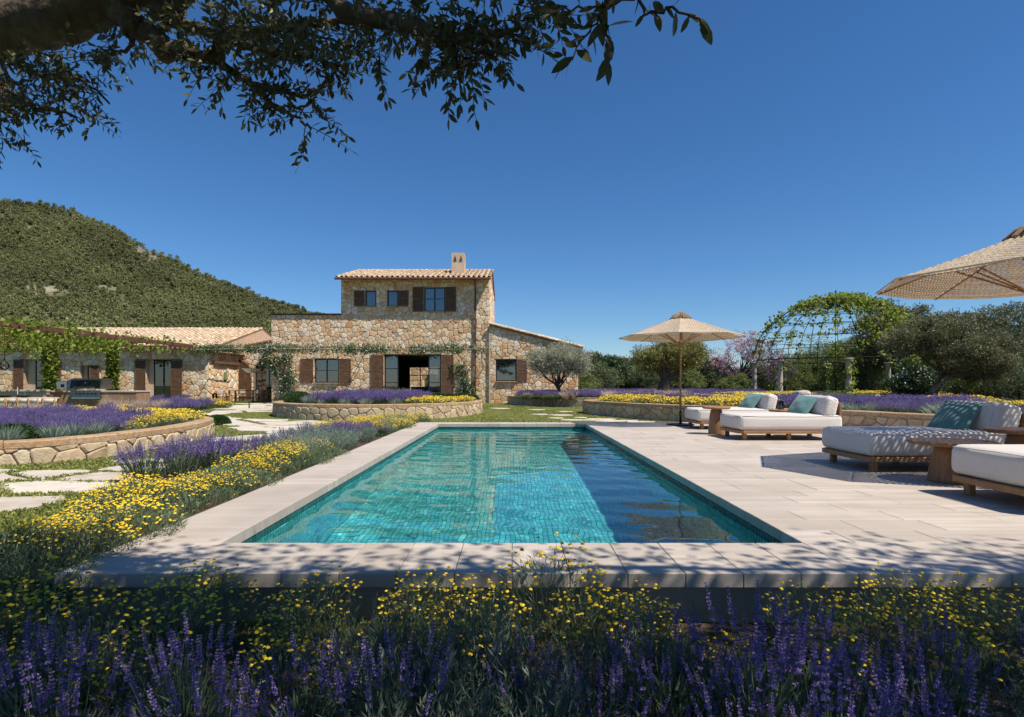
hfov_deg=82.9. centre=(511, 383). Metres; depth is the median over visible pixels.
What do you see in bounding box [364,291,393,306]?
window
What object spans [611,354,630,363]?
evergreen tree
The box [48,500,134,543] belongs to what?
yellow santolina
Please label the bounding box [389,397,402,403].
silver lavender
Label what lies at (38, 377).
window
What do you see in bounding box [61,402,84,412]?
lavender plant
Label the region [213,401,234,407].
yellow santolina
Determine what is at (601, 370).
garden shrub
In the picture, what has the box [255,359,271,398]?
arched door
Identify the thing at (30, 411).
lavender plant
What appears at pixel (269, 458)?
yellow santolina
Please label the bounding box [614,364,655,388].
garden shrub
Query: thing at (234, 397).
porch table
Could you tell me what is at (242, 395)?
porch chair
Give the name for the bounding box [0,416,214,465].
curved planter wall
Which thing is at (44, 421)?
lavender plant
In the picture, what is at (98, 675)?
silver lavender
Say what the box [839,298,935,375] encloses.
evergreen tree
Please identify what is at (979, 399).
lavender plant
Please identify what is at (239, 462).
grey santolina
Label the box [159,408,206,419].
yellow santolina
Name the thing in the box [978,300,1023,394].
evergreen tree
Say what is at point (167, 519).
yellow santolina
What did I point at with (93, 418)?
lavender plant
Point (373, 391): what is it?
lavender plant
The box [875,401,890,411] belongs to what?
lavender plant
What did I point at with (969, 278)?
parasol
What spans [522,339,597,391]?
silver olive tree
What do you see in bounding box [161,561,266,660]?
yellow santolina
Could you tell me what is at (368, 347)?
jasmine
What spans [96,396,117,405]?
feather grass
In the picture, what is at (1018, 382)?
garden shrub
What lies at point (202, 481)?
yellow santolina
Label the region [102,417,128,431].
lavender plant
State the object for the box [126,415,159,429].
yellow santolina
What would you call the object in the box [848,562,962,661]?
yellow santolina
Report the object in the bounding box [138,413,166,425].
yellow santolina
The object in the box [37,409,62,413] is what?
lavender plant
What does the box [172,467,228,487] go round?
grey santolina
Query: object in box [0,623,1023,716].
front bed soil
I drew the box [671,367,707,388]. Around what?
garden shrub
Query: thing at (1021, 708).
silver lavender
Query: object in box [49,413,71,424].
lavender plant
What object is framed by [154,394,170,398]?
lavender plant
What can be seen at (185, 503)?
grey santolina
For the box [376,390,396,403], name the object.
lavender plant
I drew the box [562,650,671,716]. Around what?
lavender plant
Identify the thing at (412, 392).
lavender plant
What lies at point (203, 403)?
lavender plant
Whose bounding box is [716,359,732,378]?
evergreen tree
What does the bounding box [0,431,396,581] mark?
poolside bed soil
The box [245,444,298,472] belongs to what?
yellow santolina
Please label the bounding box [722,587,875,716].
lavender plant
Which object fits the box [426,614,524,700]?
yellow santolina
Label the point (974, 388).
garden shrub
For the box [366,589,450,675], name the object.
yellow santolina
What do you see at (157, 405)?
feather grass
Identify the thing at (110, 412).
lavender plant
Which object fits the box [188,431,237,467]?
lavender plant
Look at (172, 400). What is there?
lavender plant
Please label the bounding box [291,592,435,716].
silver lavender
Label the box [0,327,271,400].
stone wing
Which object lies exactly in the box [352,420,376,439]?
lavender plant
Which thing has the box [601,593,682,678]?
yellow santolina
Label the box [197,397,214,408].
lavender plant
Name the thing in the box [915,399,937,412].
lavender plant
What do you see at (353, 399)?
lavender plant
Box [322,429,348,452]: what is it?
silver lavender
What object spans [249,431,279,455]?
lavender plant
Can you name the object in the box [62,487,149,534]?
yellow santolina
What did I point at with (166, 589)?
yellow santolina
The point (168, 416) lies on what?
yellow santolina
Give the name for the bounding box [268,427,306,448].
silver lavender
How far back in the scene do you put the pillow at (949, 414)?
7.29 m
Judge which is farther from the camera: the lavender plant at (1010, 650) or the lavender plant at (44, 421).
the lavender plant at (44, 421)
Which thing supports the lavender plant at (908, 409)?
on the right bed soil
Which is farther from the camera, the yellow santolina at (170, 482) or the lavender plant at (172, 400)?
the lavender plant at (172, 400)
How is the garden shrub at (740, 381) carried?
on the right bed soil
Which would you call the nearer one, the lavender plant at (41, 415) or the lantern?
the lavender plant at (41, 415)
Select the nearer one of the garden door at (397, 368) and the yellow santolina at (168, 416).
the yellow santolina at (168, 416)
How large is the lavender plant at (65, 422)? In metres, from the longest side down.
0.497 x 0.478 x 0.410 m
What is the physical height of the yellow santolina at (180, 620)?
0.481 m
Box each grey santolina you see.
[0,528,59,579]
[0,536,101,599]
[0,564,29,598]
[89,511,186,545]
[102,501,187,535]
[115,489,199,521]
[166,476,206,488]
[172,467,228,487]
[179,482,239,508]
[183,468,247,492]
[205,464,266,487]
[206,458,269,481]
[212,467,286,494]
[219,456,268,470]
[263,458,300,476]
[281,448,333,468]
[282,452,329,471]
[297,448,331,462]
[305,443,342,462]
[320,445,351,456]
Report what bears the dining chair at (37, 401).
on the ground at (50, 585)
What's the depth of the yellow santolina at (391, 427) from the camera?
12.82 m
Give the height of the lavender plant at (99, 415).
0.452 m
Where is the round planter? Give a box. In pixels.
[272,400,482,419]
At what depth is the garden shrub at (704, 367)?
42.75 m
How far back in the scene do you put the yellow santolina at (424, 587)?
3.02 m
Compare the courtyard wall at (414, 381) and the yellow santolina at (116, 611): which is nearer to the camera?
the yellow santolina at (116, 611)
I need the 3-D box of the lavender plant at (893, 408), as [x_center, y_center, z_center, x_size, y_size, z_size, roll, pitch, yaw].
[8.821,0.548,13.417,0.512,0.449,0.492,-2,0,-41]
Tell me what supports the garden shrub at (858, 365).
on the right bed soil
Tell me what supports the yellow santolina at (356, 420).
on the poolside bed soil at (359, 444)
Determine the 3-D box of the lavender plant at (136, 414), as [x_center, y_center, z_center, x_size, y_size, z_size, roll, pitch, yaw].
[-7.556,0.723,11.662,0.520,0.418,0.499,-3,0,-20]
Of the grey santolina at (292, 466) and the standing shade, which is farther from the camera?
the standing shade
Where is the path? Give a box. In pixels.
[0,403,654,511]
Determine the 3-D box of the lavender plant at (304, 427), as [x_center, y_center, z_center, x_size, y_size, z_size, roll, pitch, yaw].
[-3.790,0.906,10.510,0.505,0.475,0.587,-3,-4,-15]
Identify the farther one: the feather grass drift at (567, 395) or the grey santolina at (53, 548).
the feather grass drift at (567, 395)
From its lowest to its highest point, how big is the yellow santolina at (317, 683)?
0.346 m
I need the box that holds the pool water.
[256,429,767,543]
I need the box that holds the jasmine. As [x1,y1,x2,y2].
[188,338,490,401]
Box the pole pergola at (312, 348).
[191,347,485,368]
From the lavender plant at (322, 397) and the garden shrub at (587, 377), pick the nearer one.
the lavender plant at (322, 397)
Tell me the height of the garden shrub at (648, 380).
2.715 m
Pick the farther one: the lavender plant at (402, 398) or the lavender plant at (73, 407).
the lavender plant at (402, 398)
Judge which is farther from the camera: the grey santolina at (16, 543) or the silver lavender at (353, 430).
the silver lavender at (353, 430)
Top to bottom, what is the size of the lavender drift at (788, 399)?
0.746 m
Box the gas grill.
[53,378,111,398]
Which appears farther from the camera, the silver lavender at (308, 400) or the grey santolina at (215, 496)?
the silver lavender at (308, 400)
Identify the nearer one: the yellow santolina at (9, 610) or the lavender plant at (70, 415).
the yellow santolina at (9, 610)
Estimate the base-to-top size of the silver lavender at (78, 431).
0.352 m
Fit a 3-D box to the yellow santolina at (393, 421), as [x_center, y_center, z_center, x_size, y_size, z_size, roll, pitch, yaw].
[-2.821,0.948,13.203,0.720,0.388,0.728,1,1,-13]
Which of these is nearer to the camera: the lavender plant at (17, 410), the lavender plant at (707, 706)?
the lavender plant at (707, 706)
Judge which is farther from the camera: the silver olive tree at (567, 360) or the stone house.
the stone house
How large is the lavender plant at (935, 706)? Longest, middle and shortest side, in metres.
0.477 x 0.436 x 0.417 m
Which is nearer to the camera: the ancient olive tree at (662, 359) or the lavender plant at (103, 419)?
the lavender plant at (103, 419)
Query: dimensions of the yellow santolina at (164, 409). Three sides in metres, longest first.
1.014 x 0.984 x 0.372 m
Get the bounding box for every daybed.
[684,393,779,428]
[720,395,841,439]
[822,400,1023,471]
[951,444,1023,495]
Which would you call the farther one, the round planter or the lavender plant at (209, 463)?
the round planter
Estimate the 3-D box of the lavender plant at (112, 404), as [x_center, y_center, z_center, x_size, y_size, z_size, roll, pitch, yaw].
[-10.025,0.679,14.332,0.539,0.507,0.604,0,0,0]
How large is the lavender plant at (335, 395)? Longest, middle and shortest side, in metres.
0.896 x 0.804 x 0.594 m
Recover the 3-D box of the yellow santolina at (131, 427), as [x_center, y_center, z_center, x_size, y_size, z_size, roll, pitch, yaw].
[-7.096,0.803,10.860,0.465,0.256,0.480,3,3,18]
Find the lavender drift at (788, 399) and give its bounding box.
[516,387,983,410]
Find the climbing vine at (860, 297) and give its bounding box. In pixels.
[748,290,934,391]
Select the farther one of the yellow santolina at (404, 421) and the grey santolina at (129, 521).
the yellow santolina at (404, 421)
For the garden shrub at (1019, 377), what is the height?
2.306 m
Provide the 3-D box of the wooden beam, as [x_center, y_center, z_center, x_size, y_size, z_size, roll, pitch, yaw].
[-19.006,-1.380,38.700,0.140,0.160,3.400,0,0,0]
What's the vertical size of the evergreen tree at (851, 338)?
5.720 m
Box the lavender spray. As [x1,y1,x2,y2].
[819,650,834,716]
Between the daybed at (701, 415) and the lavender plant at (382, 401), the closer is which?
the daybed at (701, 415)
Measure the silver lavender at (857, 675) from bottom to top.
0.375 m
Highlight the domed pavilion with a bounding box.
[750,298,930,392]
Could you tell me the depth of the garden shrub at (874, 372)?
46.31 m
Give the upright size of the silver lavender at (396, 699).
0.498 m
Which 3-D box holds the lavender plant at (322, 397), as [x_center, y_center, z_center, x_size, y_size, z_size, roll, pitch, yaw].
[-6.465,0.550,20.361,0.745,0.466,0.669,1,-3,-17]
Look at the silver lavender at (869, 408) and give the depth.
14.08 m
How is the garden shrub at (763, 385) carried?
on the right bed soil
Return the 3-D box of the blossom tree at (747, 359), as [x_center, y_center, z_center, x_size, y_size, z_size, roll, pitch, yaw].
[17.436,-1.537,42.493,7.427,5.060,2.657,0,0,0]
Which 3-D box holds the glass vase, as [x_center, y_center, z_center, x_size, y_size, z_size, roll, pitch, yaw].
[5.720,0.454,12.330,0.104,0.190,0.104,0,0,0]
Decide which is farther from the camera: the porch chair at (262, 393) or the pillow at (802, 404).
the porch chair at (262, 393)
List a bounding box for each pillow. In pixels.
[738,392,761,407]
[787,394,817,413]
[926,400,981,429]
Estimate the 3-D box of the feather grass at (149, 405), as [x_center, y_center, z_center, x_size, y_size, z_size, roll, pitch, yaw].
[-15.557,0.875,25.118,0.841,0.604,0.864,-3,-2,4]
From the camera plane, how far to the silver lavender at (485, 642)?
2.30 m
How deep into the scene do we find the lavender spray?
1.21 m
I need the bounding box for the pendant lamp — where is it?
[0,328,9,369]
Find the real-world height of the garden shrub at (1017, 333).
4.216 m
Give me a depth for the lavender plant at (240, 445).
8.10 m
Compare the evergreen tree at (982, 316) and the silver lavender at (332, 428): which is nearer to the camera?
the silver lavender at (332, 428)
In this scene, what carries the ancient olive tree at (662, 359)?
on the grey olive bed soil
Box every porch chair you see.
[216,390,225,400]
[236,391,245,400]
[251,390,260,401]
[257,390,264,401]
[263,390,269,401]
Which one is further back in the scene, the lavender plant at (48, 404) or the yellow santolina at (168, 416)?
the lavender plant at (48, 404)
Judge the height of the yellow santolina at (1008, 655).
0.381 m
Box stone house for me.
[270,253,583,402]
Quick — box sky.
[0,0,1023,369]
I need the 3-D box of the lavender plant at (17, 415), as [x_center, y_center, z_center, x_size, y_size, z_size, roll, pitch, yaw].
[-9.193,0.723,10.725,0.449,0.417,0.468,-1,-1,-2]
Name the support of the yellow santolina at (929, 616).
on the front bed soil at (704, 628)
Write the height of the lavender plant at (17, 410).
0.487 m
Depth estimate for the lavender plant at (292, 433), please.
9.22 m
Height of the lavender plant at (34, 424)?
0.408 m
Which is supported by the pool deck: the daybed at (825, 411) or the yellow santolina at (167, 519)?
the daybed at (825, 411)
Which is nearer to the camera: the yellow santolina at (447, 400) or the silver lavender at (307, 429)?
the silver lavender at (307, 429)
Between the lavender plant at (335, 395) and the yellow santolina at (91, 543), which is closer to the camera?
the yellow santolina at (91, 543)
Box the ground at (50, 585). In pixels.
[0,399,1023,622]
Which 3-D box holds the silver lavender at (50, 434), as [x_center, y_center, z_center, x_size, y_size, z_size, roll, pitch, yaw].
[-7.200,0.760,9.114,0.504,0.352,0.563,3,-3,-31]
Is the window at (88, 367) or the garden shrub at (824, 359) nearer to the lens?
the window at (88, 367)
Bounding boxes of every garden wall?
[507,395,599,406]
[583,399,934,425]
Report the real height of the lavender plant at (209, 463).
0.495 m
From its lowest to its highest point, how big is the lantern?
0.620 m
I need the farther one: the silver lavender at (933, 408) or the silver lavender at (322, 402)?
the silver lavender at (322, 402)
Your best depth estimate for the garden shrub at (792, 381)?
48.94 m
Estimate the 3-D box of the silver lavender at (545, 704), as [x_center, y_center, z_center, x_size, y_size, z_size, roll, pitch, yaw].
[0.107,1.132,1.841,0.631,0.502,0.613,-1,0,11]
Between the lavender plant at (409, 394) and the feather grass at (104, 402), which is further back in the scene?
the feather grass at (104, 402)
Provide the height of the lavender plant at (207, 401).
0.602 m
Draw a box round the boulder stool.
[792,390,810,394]
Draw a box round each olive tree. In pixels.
[0,0,712,172]
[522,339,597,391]
[629,335,713,391]
[875,308,1023,395]
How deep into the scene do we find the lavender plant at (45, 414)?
11.10 m
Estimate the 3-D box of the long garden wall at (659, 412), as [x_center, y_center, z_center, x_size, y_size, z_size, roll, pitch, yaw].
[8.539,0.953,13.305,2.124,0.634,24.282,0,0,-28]
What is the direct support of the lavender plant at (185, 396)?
on the ground at (50, 585)
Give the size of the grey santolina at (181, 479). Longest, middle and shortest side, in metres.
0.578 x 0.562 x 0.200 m
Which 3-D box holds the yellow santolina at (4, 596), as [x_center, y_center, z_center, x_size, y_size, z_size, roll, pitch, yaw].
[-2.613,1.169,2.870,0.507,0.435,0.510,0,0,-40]
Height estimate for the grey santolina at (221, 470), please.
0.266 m
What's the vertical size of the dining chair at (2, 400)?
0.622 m
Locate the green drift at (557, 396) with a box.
[515,390,1023,405]
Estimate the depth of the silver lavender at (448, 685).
2.06 m
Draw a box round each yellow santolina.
[0,515,83,567]
[0,551,121,656]
[0,574,47,648]
[0,580,40,656]
[0,583,95,669]
[0,638,69,715]
[2,511,96,558]
[10,579,151,689]
[34,518,143,568]
[42,628,169,716]
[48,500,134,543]
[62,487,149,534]
[65,495,189,554]
[73,473,174,520]
[96,472,176,510]
[111,578,241,696]
[114,403,138,408]
[122,558,242,656]
[123,421,146,429]
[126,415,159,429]
[126,479,213,513]
[136,472,209,506]
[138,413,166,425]
[142,414,172,427]
[148,407,180,413]
[151,410,189,416]
[152,410,184,425]
[153,411,181,425]
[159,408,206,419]
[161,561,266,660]
[167,470,225,499]
[175,413,206,421]
[201,469,259,497]
[211,452,264,469]
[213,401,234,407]
[223,621,327,716]
[232,446,280,463]
[238,451,291,478]
[240,461,279,480]
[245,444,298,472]
[246,589,348,680]
[261,561,366,662]
[262,439,301,450]
[263,440,313,466]
[304,629,399,709]
[308,421,330,433]
[341,417,365,423]
[364,421,388,436]
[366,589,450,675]
[374,418,403,432]
[375,422,397,435]
[376,565,475,645]
[390,418,413,429]
[392,418,412,428]
[405,397,428,403]
[408,411,431,422]
[420,397,443,402]
[421,396,443,402]
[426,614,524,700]
[433,570,522,647]
[436,587,539,683]
[438,397,457,402]
[455,397,473,401]
[488,532,612,657]
[536,577,639,675]
[585,577,681,668]
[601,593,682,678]
[689,629,764,707]
[761,579,854,658]
[764,615,878,714]
[817,591,926,680]
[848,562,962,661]
[870,587,981,678]
[910,571,1017,657]
[914,616,1023,715]
[941,578,1023,678]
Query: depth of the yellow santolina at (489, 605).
2.67 m
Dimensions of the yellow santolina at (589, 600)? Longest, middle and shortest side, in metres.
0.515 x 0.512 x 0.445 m
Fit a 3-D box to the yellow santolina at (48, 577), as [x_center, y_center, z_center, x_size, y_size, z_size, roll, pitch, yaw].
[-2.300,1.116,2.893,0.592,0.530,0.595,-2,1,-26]
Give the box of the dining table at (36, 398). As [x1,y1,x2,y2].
[0,397,58,406]
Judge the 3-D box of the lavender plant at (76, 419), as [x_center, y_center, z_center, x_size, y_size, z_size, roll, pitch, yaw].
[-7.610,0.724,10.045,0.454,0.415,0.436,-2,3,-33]
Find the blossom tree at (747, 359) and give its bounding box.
[704,330,797,384]
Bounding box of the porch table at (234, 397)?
[227,390,257,401]
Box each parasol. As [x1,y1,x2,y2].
[618,312,746,425]
[875,225,1023,299]
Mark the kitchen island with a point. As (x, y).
(64, 396)
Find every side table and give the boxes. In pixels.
[702,406,730,434]
[768,409,787,411]
[906,437,1000,484]
[982,427,1023,443]
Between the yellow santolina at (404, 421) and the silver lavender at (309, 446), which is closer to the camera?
the silver lavender at (309, 446)
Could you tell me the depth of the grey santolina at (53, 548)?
3.28 m
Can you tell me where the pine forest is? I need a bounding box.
[0,198,320,334]
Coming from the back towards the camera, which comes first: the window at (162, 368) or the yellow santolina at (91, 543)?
the window at (162, 368)
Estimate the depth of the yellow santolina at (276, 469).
6.74 m
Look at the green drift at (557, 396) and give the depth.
29.16 m
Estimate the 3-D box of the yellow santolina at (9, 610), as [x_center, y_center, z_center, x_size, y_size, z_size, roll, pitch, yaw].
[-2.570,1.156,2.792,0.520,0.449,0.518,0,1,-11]
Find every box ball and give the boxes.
[0,423,42,439]
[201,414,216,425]
[210,414,231,424]
[283,391,310,401]
[285,393,315,402]
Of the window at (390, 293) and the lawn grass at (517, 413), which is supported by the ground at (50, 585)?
the lawn grass at (517, 413)
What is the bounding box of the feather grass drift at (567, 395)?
[512,388,691,398]
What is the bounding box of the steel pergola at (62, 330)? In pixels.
[0,321,192,389]
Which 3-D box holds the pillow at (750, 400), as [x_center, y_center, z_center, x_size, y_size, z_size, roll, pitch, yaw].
[5.670,0.415,13.820,0.188,0.500,0.500,43,-10,-18]
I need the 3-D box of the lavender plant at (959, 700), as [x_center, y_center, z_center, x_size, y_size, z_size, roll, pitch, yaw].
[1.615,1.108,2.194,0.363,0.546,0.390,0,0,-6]
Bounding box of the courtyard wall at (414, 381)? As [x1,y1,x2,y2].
[410,368,437,390]
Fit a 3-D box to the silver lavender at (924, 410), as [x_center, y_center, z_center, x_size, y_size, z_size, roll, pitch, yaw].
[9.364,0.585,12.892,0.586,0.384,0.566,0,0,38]
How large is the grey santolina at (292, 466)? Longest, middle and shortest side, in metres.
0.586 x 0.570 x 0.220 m
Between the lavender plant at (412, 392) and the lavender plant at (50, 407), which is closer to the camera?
the lavender plant at (50, 407)
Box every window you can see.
[35,360,47,389]
[87,366,89,377]
[154,360,170,396]
[313,359,338,383]
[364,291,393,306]
[386,291,397,306]
[423,288,444,311]
[495,359,516,381]
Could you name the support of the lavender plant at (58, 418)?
on the left bed soil
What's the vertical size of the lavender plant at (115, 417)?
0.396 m
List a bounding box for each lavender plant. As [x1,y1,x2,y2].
[0,409,23,417]
[0,412,16,423]
[0,604,92,716]
[1,406,27,415]
[1,413,25,421]
[6,415,31,424]
[10,404,35,410]
[15,415,49,438]
[18,405,54,421]
[18,620,138,716]
[22,409,55,423]
[28,417,53,433]
[32,402,55,409]
[32,413,54,427]
[36,403,62,412]
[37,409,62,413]
[44,406,69,412]
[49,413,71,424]
[50,415,79,433]
[53,410,82,427]
[54,415,87,436]
[57,403,78,412]
[58,414,87,434]
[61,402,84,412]
[75,410,97,425]
[81,414,107,426]
[82,406,111,415]
[83,417,100,434]
[86,409,113,425]
[89,414,115,430]
[89,609,248,716]
[93,408,117,419]
[96,401,118,408]
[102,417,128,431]
[104,411,129,425]
[108,411,136,430]
[112,440,168,480]
[121,403,155,419]
[126,411,150,427]
[138,645,303,716]
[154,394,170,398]
[156,435,207,476]
[160,402,178,409]
[162,438,202,472]
[166,396,186,403]
[175,397,193,403]
[178,399,201,409]
[179,394,193,399]
[185,434,239,469]
[187,399,205,410]
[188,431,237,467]
[195,397,211,409]
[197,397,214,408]
[217,626,365,716]
[218,432,259,461]
[225,442,248,457]
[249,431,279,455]
[272,427,299,436]
[272,430,304,440]
[292,421,315,435]
[296,427,323,441]
[305,391,324,403]
[318,393,331,403]
[320,423,343,440]
[320,616,453,716]
[324,390,348,403]
[333,417,355,433]
[334,388,353,400]
[337,422,358,439]
[343,393,361,403]
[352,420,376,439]
[356,392,376,403]
[359,389,376,401]
[373,391,392,403]
[374,425,389,435]
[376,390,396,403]
[389,391,408,403]
[394,389,414,402]
[403,389,419,396]
[477,626,587,716]
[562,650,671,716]
[604,600,751,716]
[679,580,842,716]
[690,646,824,716]
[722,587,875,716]
[749,619,921,716]
[814,634,951,716]
[864,654,1023,716]
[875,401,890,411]
[883,400,905,411]
[886,605,1017,716]
[896,400,919,412]
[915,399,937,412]
[918,402,935,412]
[974,397,994,401]
[1003,617,1023,698]
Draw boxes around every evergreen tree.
[582,351,608,381]
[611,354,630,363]
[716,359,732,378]
[829,334,889,390]
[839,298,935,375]
[945,304,1017,346]
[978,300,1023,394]
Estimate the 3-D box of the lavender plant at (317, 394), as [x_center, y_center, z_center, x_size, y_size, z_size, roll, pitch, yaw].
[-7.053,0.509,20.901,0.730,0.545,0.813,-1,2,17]
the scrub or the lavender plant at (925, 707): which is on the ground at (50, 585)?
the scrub
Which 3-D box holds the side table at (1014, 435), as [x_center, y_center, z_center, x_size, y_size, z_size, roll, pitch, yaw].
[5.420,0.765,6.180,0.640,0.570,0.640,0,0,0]
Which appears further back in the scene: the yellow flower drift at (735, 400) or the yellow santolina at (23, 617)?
the yellow flower drift at (735, 400)
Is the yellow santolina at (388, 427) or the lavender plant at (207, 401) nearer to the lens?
the yellow santolina at (388, 427)
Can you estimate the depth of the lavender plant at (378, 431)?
12.44 m
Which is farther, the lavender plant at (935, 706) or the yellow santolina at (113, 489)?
the yellow santolina at (113, 489)
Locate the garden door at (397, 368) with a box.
[385,355,440,391]
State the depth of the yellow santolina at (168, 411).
13.41 m
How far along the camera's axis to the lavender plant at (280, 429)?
9.86 m
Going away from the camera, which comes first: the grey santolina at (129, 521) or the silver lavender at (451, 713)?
the silver lavender at (451, 713)
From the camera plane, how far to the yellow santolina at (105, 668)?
2.32 m
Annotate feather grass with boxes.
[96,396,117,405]
[133,400,150,407]
[143,399,158,407]
[151,397,170,407]
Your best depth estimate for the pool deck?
3.65 m
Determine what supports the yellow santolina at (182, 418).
on the left bed soil
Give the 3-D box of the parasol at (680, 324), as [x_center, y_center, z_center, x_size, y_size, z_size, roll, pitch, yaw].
[4.300,-0.399,14.800,2.906,2.896,2.904,0,0,41]
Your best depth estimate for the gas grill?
26.01 m
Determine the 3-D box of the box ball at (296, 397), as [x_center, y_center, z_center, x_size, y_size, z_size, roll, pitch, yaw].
[-7.745,0.568,21.302,1.159,0.518,1.139,0,0,43]
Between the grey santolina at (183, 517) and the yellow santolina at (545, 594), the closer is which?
the yellow santolina at (545, 594)
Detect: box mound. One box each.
[430,392,448,396]
[451,392,466,396]
[464,394,479,399]
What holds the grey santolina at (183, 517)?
on the poolside bed soil at (359, 444)
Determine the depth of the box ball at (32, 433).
8.94 m
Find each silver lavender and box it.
[0,423,27,439]
[0,614,109,715]
[6,615,152,714]
[35,422,71,437]
[57,422,88,435]
[86,420,113,433]
[95,642,228,716]
[254,433,288,451]
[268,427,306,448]
[289,422,330,444]
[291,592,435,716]
[294,435,325,452]
[295,429,330,449]
[301,394,317,403]
[311,421,346,447]
[316,399,327,403]
[316,688,465,716]
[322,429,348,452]
[333,611,515,716]
[334,431,361,449]
[339,397,350,403]
[340,424,365,447]
[355,424,378,442]
[356,397,373,403]
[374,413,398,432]
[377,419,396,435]
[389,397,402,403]
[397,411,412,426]
[399,586,565,716]
[406,664,548,716]
[464,649,630,716]
[522,624,651,716]
[580,610,707,716]
[625,621,733,715]
[796,639,915,716]
[842,400,859,409]
[844,404,866,410]
[860,400,884,410]
[899,400,924,412]
[920,403,938,413]
[925,399,940,413]
[962,680,1023,716]
[990,651,1023,712]
[1000,611,1023,667]
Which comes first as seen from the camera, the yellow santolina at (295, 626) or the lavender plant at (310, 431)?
the yellow santolina at (295, 626)
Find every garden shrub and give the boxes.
[578,371,600,389]
[582,360,624,388]
[596,354,635,388]
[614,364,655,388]
[626,365,674,388]
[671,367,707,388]
[673,352,724,388]
[699,368,730,388]
[714,372,752,389]
[749,363,772,390]
[766,350,822,390]
[786,346,842,390]
[789,333,882,390]
[818,337,903,390]
[848,334,906,390]
[879,362,950,395]
[927,362,982,395]
[943,323,1023,399]
[944,373,1017,398]
[977,358,1023,400]
[1002,353,1023,398]
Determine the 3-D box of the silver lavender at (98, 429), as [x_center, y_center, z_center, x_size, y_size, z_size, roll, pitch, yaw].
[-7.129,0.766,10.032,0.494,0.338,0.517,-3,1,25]
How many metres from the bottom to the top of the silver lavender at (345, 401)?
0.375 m
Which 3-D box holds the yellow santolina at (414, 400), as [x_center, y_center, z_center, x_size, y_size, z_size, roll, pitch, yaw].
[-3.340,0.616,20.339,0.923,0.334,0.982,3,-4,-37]
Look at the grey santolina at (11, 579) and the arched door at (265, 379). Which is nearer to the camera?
the grey santolina at (11, 579)
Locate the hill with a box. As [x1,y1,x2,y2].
[0,210,260,327]
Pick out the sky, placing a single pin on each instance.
(819, 147)
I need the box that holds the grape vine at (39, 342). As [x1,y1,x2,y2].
[0,315,198,390]
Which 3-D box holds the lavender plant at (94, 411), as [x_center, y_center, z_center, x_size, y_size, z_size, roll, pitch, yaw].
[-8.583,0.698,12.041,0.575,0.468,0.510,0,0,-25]
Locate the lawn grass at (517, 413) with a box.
[0,403,1019,644]
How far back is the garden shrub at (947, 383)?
29.07 m
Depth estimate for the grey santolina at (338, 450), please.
8.65 m
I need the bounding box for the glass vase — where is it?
[778,401,783,409]
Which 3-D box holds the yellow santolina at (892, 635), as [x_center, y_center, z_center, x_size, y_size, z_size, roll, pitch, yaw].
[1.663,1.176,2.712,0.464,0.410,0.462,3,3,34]
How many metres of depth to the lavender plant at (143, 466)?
6.79 m
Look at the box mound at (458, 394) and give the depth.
24.41 m
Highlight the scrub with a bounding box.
[425,367,1011,390]
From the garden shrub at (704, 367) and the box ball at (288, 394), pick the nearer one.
the box ball at (288, 394)
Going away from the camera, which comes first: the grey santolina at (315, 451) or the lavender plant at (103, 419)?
the grey santolina at (315, 451)
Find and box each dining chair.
[0,398,14,406]
[6,398,25,408]
[17,398,36,406]
[28,398,47,405]
[42,398,59,407]
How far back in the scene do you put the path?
7.46 m
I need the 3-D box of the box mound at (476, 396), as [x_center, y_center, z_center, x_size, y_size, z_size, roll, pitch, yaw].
[-1.755,0.617,24.200,0.885,0.410,0.902,0,0,44]
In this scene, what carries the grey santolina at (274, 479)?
on the poolside bed soil at (359, 444)
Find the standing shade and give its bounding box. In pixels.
[242,368,260,401]
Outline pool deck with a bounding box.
[55,422,1023,622]
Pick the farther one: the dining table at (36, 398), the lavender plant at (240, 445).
the dining table at (36, 398)
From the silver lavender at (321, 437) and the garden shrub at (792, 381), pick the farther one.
the garden shrub at (792, 381)
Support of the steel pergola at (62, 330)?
on the ground at (50, 585)
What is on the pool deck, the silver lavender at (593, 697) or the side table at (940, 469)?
the side table at (940, 469)
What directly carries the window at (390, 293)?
in the stone house
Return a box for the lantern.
[212,393,217,400]
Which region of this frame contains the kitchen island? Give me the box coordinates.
[0,390,150,407]
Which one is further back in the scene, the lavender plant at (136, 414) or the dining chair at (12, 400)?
the dining chair at (12, 400)
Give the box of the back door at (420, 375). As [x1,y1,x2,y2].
[409,367,438,389]
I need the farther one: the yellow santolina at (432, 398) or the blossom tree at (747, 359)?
the blossom tree at (747, 359)
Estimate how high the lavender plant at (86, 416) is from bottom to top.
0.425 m
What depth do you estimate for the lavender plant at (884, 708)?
1.83 m
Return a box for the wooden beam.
[213,361,239,364]
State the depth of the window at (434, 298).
35.78 m
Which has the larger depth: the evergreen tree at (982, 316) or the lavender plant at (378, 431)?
the evergreen tree at (982, 316)
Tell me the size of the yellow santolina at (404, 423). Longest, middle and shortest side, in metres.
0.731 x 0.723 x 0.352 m
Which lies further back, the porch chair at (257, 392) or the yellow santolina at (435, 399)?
the porch chair at (257, 392)
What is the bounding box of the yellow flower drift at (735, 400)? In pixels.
[575,390,1023,409]
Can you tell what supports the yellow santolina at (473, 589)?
on the front bed soil at (704, 628)
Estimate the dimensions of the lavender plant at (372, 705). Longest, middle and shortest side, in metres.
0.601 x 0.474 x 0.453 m
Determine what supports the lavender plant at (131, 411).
on the left bed soil
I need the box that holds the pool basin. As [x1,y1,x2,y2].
[241,427,782,542]
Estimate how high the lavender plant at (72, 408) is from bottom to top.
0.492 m

